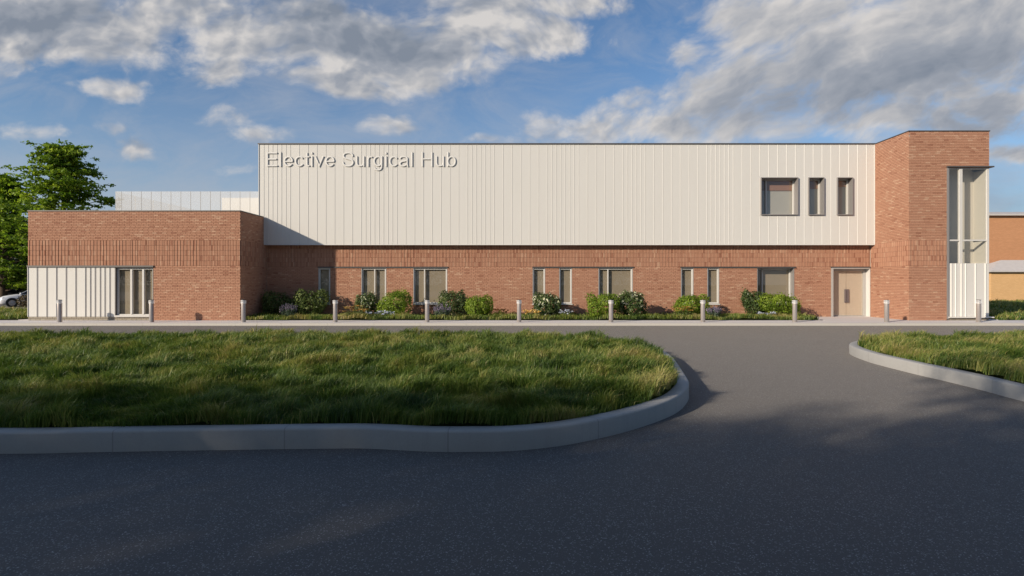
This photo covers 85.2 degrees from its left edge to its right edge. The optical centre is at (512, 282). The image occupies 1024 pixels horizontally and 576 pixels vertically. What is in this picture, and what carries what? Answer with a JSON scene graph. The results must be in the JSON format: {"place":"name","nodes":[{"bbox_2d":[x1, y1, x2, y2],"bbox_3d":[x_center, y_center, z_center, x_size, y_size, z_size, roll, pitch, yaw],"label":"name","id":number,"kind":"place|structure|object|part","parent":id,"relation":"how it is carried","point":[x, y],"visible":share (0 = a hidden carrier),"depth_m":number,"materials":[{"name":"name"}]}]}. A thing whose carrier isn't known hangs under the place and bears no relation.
{"place":"outdoors","nodes":[
{"label":"outdoors","id":0,"kind":"place"},
{"bbox_2d":[0,305,24,308],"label":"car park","id":1,"kind":"structure","parent":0,"point":[10,308],"depth_m":43.53,"materials":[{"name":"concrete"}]},
{"bbox_2d":[0,290,26,306],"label":"parked car","id":2,"kind":"object","parent":1,"relation":"on","point":[9,300],"visible":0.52,"depth_m":42.48,"materials":[{"name":"white paint"}]},
{"bbox_2d":[1,265,26,289],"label":"broadleaf tree","id":3,"kind":"object","parent":1,"relation":"on","point":[22,275],"visible":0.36,"depth_m":47.05,"materials":[{"name":"green plant"}]},
{"bbox_2d":[8,288,24,294],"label":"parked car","id":4,"kind":"object","parent":1,"relation":"on","point":[13,291],"visible":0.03,"depth_m":47.20,"materials":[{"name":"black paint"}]},
{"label":"window","id":5,"kind":"part","parent":4,"relation":"part of","materials":[{"name":"glass"}]},
{"bbox_2d":[0,172,38,304],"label":"broadleaf tree","id":6,"kind":"object","parent":1,"relation":"on","point":[6,252],"visible":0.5,"depth_m":46.04,"materials":[{"name":"green plant"}]},
{"bbox_2d":[0,138,115,244],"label":"broadleaf tree","id":7,"kind":"object","parent":1,"relation":"on","point":[66,170],"visible":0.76,"depth_m":41.88,"materials":[{"name":"green plant"}]},
{"bbox_2d":[0,305,28,319],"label":"grass","id":8,"kind":"structure","parent":0,"point":[12,312],"depth_m":27.65,"materials":[{"name":"green plant"}]},
{"bbox_2d":[16,295,26,306],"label":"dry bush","id":9,"kind":"object","parent":8,"relation":"on","point":[22,303],"visible":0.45,"depth_m":41.36,"materials":[{"name":"brown plant"}]},
{"bbox_2d":[1,317,27,319],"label":"lawn","id":10,"kind":"structure","parent":0,"point":[14,319],"depth_m":26.82,"materials":[{"name":"green plant"}]},
{"bbox_2d":[0,325,680,427],"bbox_3d":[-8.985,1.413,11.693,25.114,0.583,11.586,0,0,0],"label":"grass","id":11,"kind":"structure","parent":0,"point":[161,378],"depth_m":8.84,"materials":[{"name":"green plant"}]},
{"bbox_2d":[343,305,365,319],"bbox_3d":[-7.478,1.419,26.561,1.239,0.708,0.899,0,0,0],"label":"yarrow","id":12,"kind":"object","parent":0,"point":[348,312],"visible":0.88,"depth_m":26.55,"materials":[{"name":"green plant"}]},
{"bbox_2d":[493,309,508,313],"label":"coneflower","id":13,"kind":"object","parent":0,"point":[500,310],"visible":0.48,"depth_m":27.91,"materials":[{"name":"green plant"}]},
{"bbox_2d":[0,326,1023,575],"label":"road","id":14,"kind":"structure","parent":0,"point":[792,450],"depth_m":4.92,"materials":[{"name":"grey asphalt"}]},
{"bbox_2d":[0,351,688,453],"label":"island kerb","id":15,"kind":"structure","parent":14,"relation":"on","point":[673,400],"depth_m":6.21,"materials":[{"name":"concrete"}]},
{"bbox_2d":[849,341,1023,400],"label":"island kerb","id":16,"kind":"structure","parent":14,"relation":"on","point":[1004,387],"depth_m":10.56,"materials":[{"name":"concrete"}]},
{"bbox_2d":[0,316,1023,325],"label":"pavement","id":17,"kind":"structure","parent":0,"point":[850,319],"depth_m":25.27,"materials":[{"name":"concrete"}]},
{"bbox_2d":[57,300,62,321],"bbox_3d":[-20.220,1.257,24.872,0.232,1.006,0.232,0,0,0],"label":"bollard","id":18,"kind":"object","parent":17,"relation":"on","point":[59,310],"visible":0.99,"depth_m":24.80,"materials":[{"name":"metal"}]},
{"bbox_2d":[149,300,154,321],"bbox_3d":[-16.117,1.257,24.872,0.232,1.006,0.232,0,0,-17],"label":"bollard","id":19,"kind":"object","parent":17,"relation":"on","point":[151,310],"visible":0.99,"depth_m":24.79,"materials":[{"name":"white metal"}]},
{"bbox_2d":[241,300,245,321],"bbox_3d":[-12.014,1.257,24.872,0.232,1.006,0.232,0,0,-34],"label":"bollard","id":20,"kind":"object","parent":17,"relation":"on","point":[243,310],"visible":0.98,"depth_m":24.79,"materials":[{"name":"white metal"}]},
{"bbox_2d":[333,300,337,321],"bbox_3d":[-7.912,1.257,24.872,0.232,1.006,0.232,0,0,38],"label":"bollard","id":21,"kind":"object","parent":17,"relation":"on","point":[335,310],"visible":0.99,"depth_m":24.80,"materials":[{"name":"white metal"}]},
{"bbox_2d":[425,300,429,321],"bbox_3d":[-3.809,1.257,24.872,0.232,1.006,0.232,0,0,21],"label":"bollard","id":22,"kind":"object","parent":17,"relation":"on","point":[427,302],"visible":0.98,"depth_m":24.80,"materials":[{"name":"white metal"}]},
{"bbox_2d":[27,130,994,319],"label":"hospital building","id":23,"kind":"structure","parent":17,"relation":"on","point":[900,222],"depth_m":28.48,"materials":[{"name":"red brick"}]},
{"bbox_2d":[115,267,153,314],"bbox_3d":[-17.669,0.427,26.145,1.784,2.292,0.250,0,0,0],"label":"window","id":24,"kind":"structure","parent":23,"relation":"in","point":[133,285],"depth_m":26.24,"materials":[{"name":"grey metal"}]},
{"bbox_2d":[318,268,330,304],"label":"window","id":25,"kind":"structure","parent":23,"relation":"in","point":[323,273],"depth_m":29.01,"materials":[{"name":"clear glass"}]},
{"bbox_2d":[267,152,455,170],"bbox_3d":[-7.714,-6.191,28.433,9.664,0.948,0.030,0,0,0],"label":"building sign","id":26,"kind":"object","parent":23,"relation":"attached to","point":[381,158],"visible":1,"depth_m":28.42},
{"bbox_2d":[361,268,385,304],"bbox_3d":[-7.180,0.187,28.905,1.350,1.912,0.270,0,0,0],"label":"window","id":27,"kind":"structure","parent":23,"relation":"in","point":[374,279],"depth_m":29.01,"materials":[{"name":"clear glass"}]},
{"bbox_2d":[413,268,447,304],"bbox_3d":[-4.256,0.187,28.905,1.817,1.912,0.270,0,0,0],"label":"window","id":28,"kind":"structure","parent":23,"relation":"in","point":[427,282],"depth_m":29.01,"materials":[{"name":"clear glass"}]},
{"bbox_2d":[532,268,544,304],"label":"window","id":29,"kind":"structure","parent":23,"relation":"in","point":[538,273],"depth_m":29.01,"materials":[{"name":"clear glass"}]},
{"bbox_2d":[559,268,572,304],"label":"window","id":30,"kind":"structure","parent":23,"relation":"in","point":[565,274],"depth_m":29.01,"materials":[{"name":"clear glass"}]},
{"bbox_2d":[598,268,632,304],"bbox_3d":[5.334,0.187,28.905,1.831,1.912,0.270,0,0,0],"label":"window","id":31,"kind":"structure","parent":23,"relation":"in","point":[611,280],"depth_m":29.01,"materials":[{"name":"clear glass"}]},
{"bbox_2d":[681,268,692,303],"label":"window","id":32,"kind":"structure","parent":23,"relation":"in","point":[686,273],"depth_m":29.01,"materials":[{"name":"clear glass"}]},
{"bbox_2d":[707,268,719,304],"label":"window","id":33,"kind":"structure","parent":23,"relation":"in","point":[712,273],"depth_m":29.01,"materials":[{"name":"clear glass"}]},
{"bbox_2d":[757,268,793,304],"bbox_3d":[13.619,0.187,29.055,1.982,1.912,0.570,0,0,0],"label":"window","id":34,"kind":"structure","parent":23,"relation":"in","point":[769,280],"depth_m":29.31,"materials":[{"name":"beige glass"}]},
{"bbox_2d":[760,177,797,214],"bbox_3d":[13.614,-4.414,28.655,1.898,1.912,0.560,0,0,0],"label":"window","id":35,"kind":"structure","parent":23,"relation":"in","point":[778,195],"depth_m":28.86,"materials":[{"name":"grey glass"}]},
{"bbox_2d":[808,177,824,214],"bbox_3d":[15.492,-4.414,28.655,0.800,1.912,0.560,0,0,0],"label":"window","id":36,"kind":"structure","parent":23,"relation":"in","point":[816,185],"depth_m":28.78,"materials":[{"name":"grey glass"}]},
{"bbox_2d":[836,177,852,214],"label":"window","id":37,"kind":"structure","parent":23,"relation":"in","point":[844,185],"depth_m":28.78,"materials":[{"name":"grey glass"}]},
{"bbox_2d":[831,268,869,316],"bbox_3d":[17.494,0.495,28.995,2.013,2.527,0.430,0,0,0],"label":"entrance door","id":38,"kind":"structure","parent":23,"relation":"in","point":[850,287],"depth_m":29.18,"materials":[{"name":"beige wood"}]},
{"bbox_2d":[946,167,988,318],"bbox_3d":[21.173,-1.894,26.480,2.180,7.207,0.980,0,0,0],"label":"corner window","id":39,"kind":"structure","parent":23,"relation":"in","point":[967,212],"depth_m":26.63,"materials":[{"name":"grey glass"}]},
{"bbox_2d":[247,318,791,319],"bbox_3d":[1.001,1.750,27.450,27.367,0.001,2.720,0,0,0],"label":"planting bed","id":40,"kind":"object","parent":17,"relation":"on","point":[529,319],"visible":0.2,"depth_m":26.49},
{"bbox_2d":[260,290,293,314],"bbox_3d":[-11.823,1.052,28.031,1.624,1.470,1.412,0,0,-32],"label":"bush","id":41,"kind":"object","parent":40,"relation":"on","point":[271,301],"visible":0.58,"depth_m":27.87,"materials":[{"name":"green plant"}]},
{"bbox_2d":[279,303,297,316],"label":"lavender","id":42,"kind":"object","parent":40,"relation":"on","point":[287,310],"visible":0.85,"depth_m":27.05,"materials":[{"name":"purple plant"}]},
{"bbox_2d":[289,288,330,315],"bbox_3d":[-10.246,1.005,28.090,2.033,1.564,1.815,0,0,-35],"label":"bush","id":43,"kind":"object","parent":40,"relation":"on","point":[317,308],"visible":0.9,"depth_m":27.78,"materials":[{"name":"green plant"}]},
{"bbox_2d":[353,290,379,314],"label":"flowering shrub","id":44,"kind":"object","parent":40,"relation":"on","point":[369,303],"visible":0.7,"depth_m":27.88,"materials":[{"name":"green plant"}]},
{"bbox_2d":[365,310,394,317],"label":"bedding flower","id":45,"kind":"object","parent":40,"relation":"on","point":[378,313],"visible":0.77,"depth_m":26.68,"materials":[{"name":"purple plant"}]},
{"bbox_2d":[376,287,414,315],"bbox_3d":[-5.815,1.012,27.585,1.700,1.551,1.517,0,0,25],"label":"bush","id":46,"kind":"object","parent":40,"relation":"on","point":[402,301],"visible":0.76,"depth_m":27.34,"materials":[{"name":"green plant"}]},
{"bbox_2d":[433,303,450,318],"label":"lavender","id":47,"kind":"object","parent":40,"relation":"on","point":[440,308],"visible":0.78,"depth_m":26.70,"materials":[{"name":"purple plant"}]},
{"bbox_2d":[436,290,465,314],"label":"bush","id":48,"kind":"object","parent":40,"relation":"on","point":[446,298],"visible":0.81,"depth_m":27.78,"materials":[{"name":"green plant"}]},
{"bbox_2d":[463,294,493,318],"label":"bush","id":49,"kind":"object","parent":40,"relation":"on","point":[479,307],"visible":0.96,"depth_m":26.96,"materials":[{"name":"green plant"}]},
{"bbox_2d":[523,309,540,318],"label":"coneflower","id":50,"kind":"object","parent":40,"relation":"on","point":[527,312],"visible":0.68,"depth_m":26.61,"materials":[{"name":"orange plant"}]},
{"bbox_2d":[246,310,819,319],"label":"grass","id":51,"kind":"structure","parent":40,"relation":"on","point":[503,315],"depth_m":26.29,"materials":[{"name":"green plant"}]},
{"bbox_2d":[530,291,563,317],"bbox_3d":[1.730,1.139,27.662,1.648,1.433,1.421,0,0,-16],"label":"flowering shrub","id":52,"kind":"object","parent":40,"relation":"on","point":[542,301],"visible":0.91,"depth_m":27.27,"materials":[{"name":"green plant"}]},
{"bbox_2d":[558,309,572,316],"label":"bedding flower","id":53,"kind":"object","parent":40,"relation":"on","point":[567,313],"visible":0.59,"depth_m":27.11,"materials":[{"name":"white plant"}]},
{"bbox_2d":[584,291,621,319],"bbox_3d":[4.401,1.089,26.727,1.940,1.399,1.544,0,0,0],"label":"bush","id":54,"kind":"object","parent":40,"relation":"on","point":[595,302],"visible":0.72,"depth_m":26.45,"materials":[{"name":"green plant"}]},
{"bbox_2d":[617,290,648,318],"bbox_3d":[5.831,1.074,27.189,1.481,1.496,1.476,0,0,24],"label":"flowering shrub","id":55,"kind":"object","parent":40,"relation":"on","point":[637,300],"visible":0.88,"depth_m":26.81,"materials":[{"name":"green plant"}]},
{"bbox_2d":[671,306,696,316],"bbox_3d":[8.228,1.441,26.777,1.247,0.644,0.835,0,0,0],"label":"yarrow","id":56,"kind":"object","parent":40,"relation":"on","point":[682,313],"visible":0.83,"depth_m":26.71,"materials":[{"name":"green plant"}]},
{"bbox_2d":[671,294,710,314],"bbox_3d":[8.831,1.158,27.541,1.963,1.259,1.594,0,0,18],"label":"bush","id":57,"kind":"object","parent":40,"relation":"on","point":[696,299],"visible":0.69,"depth_m":27.28,"materials":[{"name":"green plant"}]},
{"bbox_2d":[706,306,721,316],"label":"lavender","id":58,"kind":"object","parent":40,"relation":"on","point":[712,311],"visible":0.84,"depth_m":26.68,"materials":[{"name":"purple plant"}]},
{"bbox_2d":[740,287,768,313],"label":"bush","id":59,"kind":"object","parent":40,"relation":"on","point":[746,298],"visible":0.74,"depth_m":27.88,"materials":[{"name":"green plant"}]},
{"bbox_2d":[758,311,775,318],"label":"bedding flower","id":60,"kind":"object","parent":40,"relation":"on","point":[773,312],"visible":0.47,"depth_m":27.12,"materials":[{"name":"white plant"}]},
{"bbox_2d":[755,292,801,315],"bbox_3d":[13.212,1.115,27.640,2.409,1.346,1.722,0,0,0],"label":"bush","id":61,"kind":"object","parent":40,"relation":"on","point":[783,300],"visible":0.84,"depth_m":27.30,"materials":[{"name":"green plant"}]},
{"bbox_2d":[517,300,521,321],"bbox_3d":[0.294,1.257,24.872,0.232,1.006,0.232,0,0,4],"label":"bollard","id":62,"kind":"object","parent":17,"relation":"on","point":[519,302],"visible":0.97,"depth_m":24.80,"materials":[{"name":"white metal"}]},
{"bbox_2d":[608,300,613,321],"bbox_3d":[4.396,1.257,24.872,0.232,1.006,0.232,0,0,-13],"label":"bollard","id":63,"kind":"object","parent":17,"relation":"on","point":[610,302],"visible":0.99,"depth_m":24.79,"materials":[{"name":"white metal"}]},
{"bbox_2d":[700,300,704,321],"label":"bollard","id":64,"kind":"object","parent":17,"relation":"on","point":[702,302],"visible":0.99,"depth_m":24.79,"materials":[{"name":"white metal"}]},
{"bbox_2d":[792,300,796,321],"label":"bollard","id":65,"kind":"object","parent":17,"relation":"on","point":[794,310],"visible":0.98,"depth_m":24.79,"materials":[{"name":"white metal"}]},
{"bbox_2d":[884,300,888,321],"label":"bollard","id":66,"kind":"object","parent":17,"relation":"on","point":[886,310],"visible":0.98,"depth_m":24.80,"materials":[{"name":"white metal"}]},
{"bbox_2d":[975,300,980,321],"bbox_3d":[20.807,1.257,24.872,0.232,1.006,0.232,0,0,8],"label":"bollard","id":67,"kind":"object","parent":17,"relation":"on","point":[978,310],"visible":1,"depth_m":24.80,"materials":[{"name":"white metal"}]},
{"bbox_2d":[0,0,1023,217],"label":"sky","id":68,"kind":"structure","parent":0,"point":[168,95],"materials":[{"name":"blue"}]},
{"bbox_2d":[857,328,1023,383],"bbox_3d":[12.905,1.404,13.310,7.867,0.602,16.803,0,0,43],"label":"grass","id":69,"kind":"structure","parent":0,"point":[997,353],"depth_m":12.57,"materials":[{"name":"green plant"}]},
{"bbox_2d":[989,298,1023,319],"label":"grass","id":70,"kind":"structure","parent":0,"point":[1002,309],"depth_m":31.30,"materials":[{"name":"green plant"}]},
{"label":"lawn","id":71,"kind":"structure","parent":0,"visible":0},
{"bbox_2d":[989,212,1023,300],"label":"brick house","id":72,"kind":"structure","parent":71,"relation":"on","point":[1006,255],"depth_m":52.50,"materials":[{"name":"brick"}]},
{"label":"lawn","id":73,"kind":"structure","parent":0,"visible":0},
{"bbox_2d":[7,245,27,266],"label":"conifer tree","id":74,"kind":"object","parent":73,"relation":"on","point":[16,260],"visible":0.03,"depth_m":51.55,"materials":[{"name":"green plant"}]},
{"label":"ground","id":75,"kind":"structure","parent":0,"visible":0},
{"bbox_2d":[0,323,1023,325],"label":"pavement kerb","id":76,"kind":"structure","parent":75,"relation":"on","point":[514,324],"depth_m":24.11,"materials":[{"name":"concrete"}]}
]}

